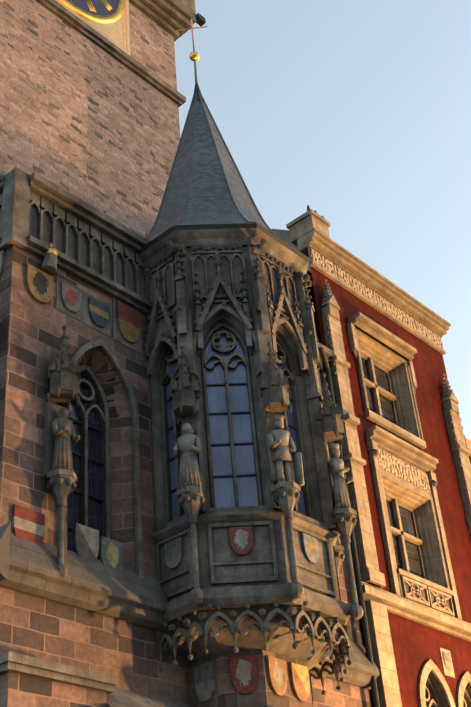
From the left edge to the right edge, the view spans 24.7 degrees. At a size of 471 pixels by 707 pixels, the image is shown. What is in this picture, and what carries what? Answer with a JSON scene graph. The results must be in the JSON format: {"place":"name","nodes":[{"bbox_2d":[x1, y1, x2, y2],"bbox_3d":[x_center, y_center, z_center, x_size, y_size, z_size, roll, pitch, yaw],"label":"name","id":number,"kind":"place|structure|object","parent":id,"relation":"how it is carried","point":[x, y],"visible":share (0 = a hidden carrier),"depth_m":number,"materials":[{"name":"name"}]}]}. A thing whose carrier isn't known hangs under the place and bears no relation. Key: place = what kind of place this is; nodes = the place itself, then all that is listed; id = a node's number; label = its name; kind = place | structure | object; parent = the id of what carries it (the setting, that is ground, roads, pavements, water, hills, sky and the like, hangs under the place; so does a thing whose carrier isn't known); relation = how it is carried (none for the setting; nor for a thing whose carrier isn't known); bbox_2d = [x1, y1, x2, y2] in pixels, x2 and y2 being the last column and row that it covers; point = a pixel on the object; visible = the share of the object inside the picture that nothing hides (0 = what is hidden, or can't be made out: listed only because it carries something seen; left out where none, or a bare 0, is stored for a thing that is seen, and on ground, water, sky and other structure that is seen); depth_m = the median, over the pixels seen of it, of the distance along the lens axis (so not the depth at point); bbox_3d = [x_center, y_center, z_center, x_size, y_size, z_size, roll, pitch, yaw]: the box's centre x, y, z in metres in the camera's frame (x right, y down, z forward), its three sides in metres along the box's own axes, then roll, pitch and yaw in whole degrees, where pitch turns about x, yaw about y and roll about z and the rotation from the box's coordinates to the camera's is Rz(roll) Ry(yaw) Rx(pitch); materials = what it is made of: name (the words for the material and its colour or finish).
{"place":"outdoors","nodes":[
{"label":"outdoors","id":0,"kind":"place"},
{"bbox_2d":[174,0,470,439],"label":"sky","id":1,"kind":"structure","parent":0,"point":[357,113],"materials":[{"name":"blue"}]},
{"bbox_2d":[286,205,470,706],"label":"building trim","id":2,"kind":"structure","parent":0,"point":[368,337],"depth_m":27.66,"materials":[{"name":"beige stone"}]},
{"bbox_2d":[310,248,442,347],"bbox_3d":[4.218,-1.508,31.252,0.025,0.440,6.500,-30,-41,32],"label":"carved frieze","id":3,"kind":"object","parent":2,"relation":"attached to","point":[358,286],"visible":0.86,"depth_m":31.02,"materials":[{"name":"beige stone"}]},
{"bbox_2d":[361,359,431,706],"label":"window glass","id":4,"kind":"object","parent":2,"relation":"attached to","point":[405,515],"depth_m":27.96,"materials":[{"name":"glass"}]},
{"bbox_2d":[378,449,430,492],"bbox_3d":[4.356,3.029,27.843,0.020,0.560,2.320,-30,-41,32],"label":"carved panel","id":5,"kind":"object","parent":2,"relation":"attached to","point":[388,462],"visible":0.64,"depth_m":27.82,"materials":[{"name":"beige stone"}]},
{"bbox_2d":[442,652,451,670],"bbox_3d":[5.017,7.300,25.482,0.040,0.420,0.320,-30,-41,32],"label":"shield","id":6,"kind":"object","parent":2,"relation":"attached to","point":[447,660],"visible":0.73,"depth_m":25.47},
{"label":"ground","id":7,"kind":"structure","parent":0,"visible":0},
{"bbox_2d":[0,0,179,237],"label":"tower","id":8,"kind":"structure","parent":7,"relation":"on","point":[86,120],"depth_m":32.69,"materials":[{"name":"brown brick"}]},
{"bbox_2d":[68,0,118,15],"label":"clock face","id":9,"kind":"object","parent":8,"relation":"attached to","point":[101,9],"depth_m":35.89},
{"bbox_2d":[0,206,371,706],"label":"chapel wall","id":10,"kind":"structure","parent":7,"relation":"on","point":[124,652],"depth_m":18.55,"materials":[{"name":"stone"}]},
{"bbox_2d":[0,250,4,277],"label":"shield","id":11,"kind":"object","parent":10,"relation":"attached to","point":[2,254],"visible":1,"depth_m":20.18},
{"bbox_2d":[12,505,44,544],"bbox_3d":[-3.353,2.863,17.419,0.050,0.720,0.620,-30,-41,32],"label":"coat of arms","id":12,"kind":"object","parent":10,"relation":"attached to","point":[28,524],"visible":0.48,"depth_m":17.43},
{"bbox_2d":[26,264,53,303],"bbox_3d":[-3.680,-1.266,20.219,0.060,0.720,0.620,-30,-41,32],"label":"shield","id":13,"kind":"object","parent":10,"relation":"attached to","point":[40,285],"visible":1,"depth_m":20.18,"materials":[{"name":"yellow paint"}]},
{"bbox_2d":[61,282,81,312],"bbox_3d":[-3.174,-1.048,20.762,0.050,0.580,0.500,-30,-41,32],"label":"coat of arms","id":14,"kind":"object","parent":10,"relation":"attached to","point":[71,297],"visible":1,"depth_m":20.74},
{"bbox_2d":[88,297,108,327],"bbox_3d":[-2.703,-0.774,21.202,0.050,0.580,0.500,-30,-41,32],"label":"coat of arms","id":15,"kind":"object","parent":10,"relation":"attached to","point":[99,313],"visible":1,"depth_m":21.18},
{"bbox_2d":[100,536,123,570],"bbox_3d":[-2.133,3.532,18.592,0.050,0.660,0.520,-30,-41,32],"label":"shield","id":16,"kind":"object","parent":10,"relation":"attached to","point":[111,553],"visible":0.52,"depth_m":18.60,"materials":[{"name":"white stone"}]},
{"bbox_2d":[116,300,139,342],"bbox_3d":[-2.173,-0.599,21.793,0.060,0.880,0.600,-30,-41,32],"label":"heraldic shield","id":17,"kind":"object","parent":10,"relation":"attached to","point":[128,320],"visible":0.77,"depth_m":21.77,"materials":[{"name":"paint"}]},
{"bbox_2d":[4,175,310,271],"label":"roof","id":18,"kind":"structure","parent":10,"relation":"on","point":[283,235],"depth_m":31.02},
{"bbox_2d":[0,0,363,706],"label":"stone facade","id":19,"kind":"object","parent":10,"relation":"attached to","point":[266,572],"depth_m":20.55,"materials":[{"name":"grey stone"}]},
{"bbox_2d":[52,407,79,470],"bbox_3d":[-2.946,1.490,18.568,0.399,1.329,0.535,-30,-41,32],"label":"dark statue","id":20,"kind":"object","parent":19,"relation":"on","point":[63,430],"visible":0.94,"depth_m":18.46,"materials":[{"name":"stone"}]},
{"bbox_2d":[67,372,101,559],"bbox_3d":[-2.816,2.119,19.750,0.001,4.368,1.060,-30,-41,32],"label":"dark glass","id":21,"kind":"object","parent":19,"relation":"attached to","point":[94,485],"visible":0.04,"depth_m":19.83,"materials":[{"name":"black glass"}]},
{"bbox_2d":[56,0,129,54],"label":"clock surround panel","id":22,"kind":"object","parent":19,"relation":"attached to","point":[113,31],"visible":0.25,"depth_m":36.04,"materials":[{"name":"beige stone"}]},
{"bbox_2d":[58,0,127,53],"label":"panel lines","id":23,"kind":"object","parent":22,"relation":"attached to","point":[123,28],"visible":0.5,"depth_m":36.33,"materials":[{"name":"brown stone"}]},
{"bbox_2d":[45,0,198,255],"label":"gilded ornaments","id":24,"kind":"object","parent":19,"relation":"on","point":[117,14],"visible":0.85,"depth_m":35.42},
{"bbox_2d":[164,537,182,568],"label":"coat of arms","id":25,"kind":"object","parent":19,"relation":"attached to","point":[173,552],"visible":0.94,"depth_m":19.17},
{"bbox_2d":[166,328,305,519],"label":"oriel windows","id":26,"kind":"structure","parent":19,"relation":"attached to","point":[222,459],"depth_m":20.57,"materials":[{"name":"blue glass"}]},
{"bbox_2d":[229,526,252,554],"bbox_3d":[0.107,3.295,18.923,0.420,0.520,0.035,-2,-34,-5],"label":"coat of arms","id":27,"kind":"object","parent":19,"relation":"attached to","point":[241,540],"visible":0.94,"depth_m":18.92},
{"bbox_2d":[173,414,353,544],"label":"statues","id":28,"kind":"object","parent":19,"relation":"on","point":[279,441],"visible":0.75,"depth_m":19.61,"materials":[{"name":"stone"}]},
{"bbox_2d":[301,533,318,562],"bbox_3d":[1.368,3.545,19.473,0.035,0.520,0.420,-30,-41,32],"label":"oriel shield","id":29,"kind":"object","parent":19,"relation":"attached to","point":[310,547],"visible":0.9,"depth_m":19.45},
{"bbox_2d":[0,521,378,689],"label":"stone ledge","id":30,"kind":"object","parent":10,"relation":"attached to","point":[96,586],"visible":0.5,"depth_m":17.73,"materials":[{"name":"beige stone"}]},
{"bbox_2d":[74,523,98,561],"bbox_3d":[-2.528,3.252,18.262,0.050,0.660,0.520,-30,-41,32],"label":"heraldic shield","id":31,"kind":"object","parent":30,"relation":"on","point":[86,541],"visible":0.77,"depth_m":18.25,"materials":[{"name":"grey stone"}]},
{"bbox_2d":[194,660,215,701],"bbox_3d":[-0.519,5.646,18.463,0.460,0.640,0.050,-30,-41,32],"label":"coat of arms","id":32,"kind":"object","parent":10,"relation":"attached to","point":[205,678],"visible":0.96,"depth_m":18.44},
{"bbox_2d":[229,655,256,693],"bbox_3d":[0.146,5.462,18.275,0.460,0.640,0.050,-2,-34,-5],"label":"coat of arms","id":33,"kind":"object","parent":10,"relation":"attached to","point":[243,671],"visible":1,"depth_m":18.27},
{"bbox_2d":[67,13,423,706],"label":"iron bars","id":34,"kind":"object","parent":10,"relation":"on","point":[200,20],"visible":0.23,"depth_m":23.17,"materials":[{"name":"metal"}]},
{"bbox_2d":[192,40,197,82],"bbox_3d":[-1.076,-7.731,28.435,0.074,1.750,0.074,11,-37,-23],"label":"rod","id":35,"kind":"object","parent":34,"relation":"attached to","point":[195,72],"visible":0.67,"depth_m":28.23,"materials":[{"name":"metal"}]},
{"bbox_2d":[177,19,207,39],"bbox_3d":[-1.170,-8.770,29.124,0.840,0.850,0.050,-7,-34,3],"label":"cross","id":36,"kind":"object","parent":35,"relation":"attached to","point":[191,28],"visible":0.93,"depth_m":29.14,"materials":[{"name":"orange metal"}]},
{"bbox_2d":[146,92,309,268],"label":"spire roof","id":37,"kind":"structure","parent":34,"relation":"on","point":[206,184],"depth_m":24.86,"materials":[{"name":"grey stone"}]},
{"bbox_2d":[266,656,286,695],"bbox_3d":[0.724,5.566,18.512,0.050,0.640,0.460,-30,-41,32],"label":"coat of arms","id":38,"kind":"object","parent":10,"relation":"attached to","point":[277,672],"visible":1,"depth_m":18.48},
{"bbox_2d":[289,662,309,701],"bbox_3d":[1.139,5.794,18.911,0.050,0.640,0.460,-30,-41,32],"label":"coat of arms","id":39,"kind":"object","parent":10,"relation":"attached to","point":[299,675],"visible":1,"depth_m":18.89},
{"bbox_2d":[309,671,312,705],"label":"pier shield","id":40,"kind":"object","parent":10,"relation":"attached to","point":[311,687],"visible":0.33,"depth_m":19.25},
{"bbox_2d":[304,267,470,706],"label":"red wall","id":41,"kind":"structure","parent":7,"relation":"on","point":[416,646],"depth_m":28.42,"materials":[{"name":"paint"}]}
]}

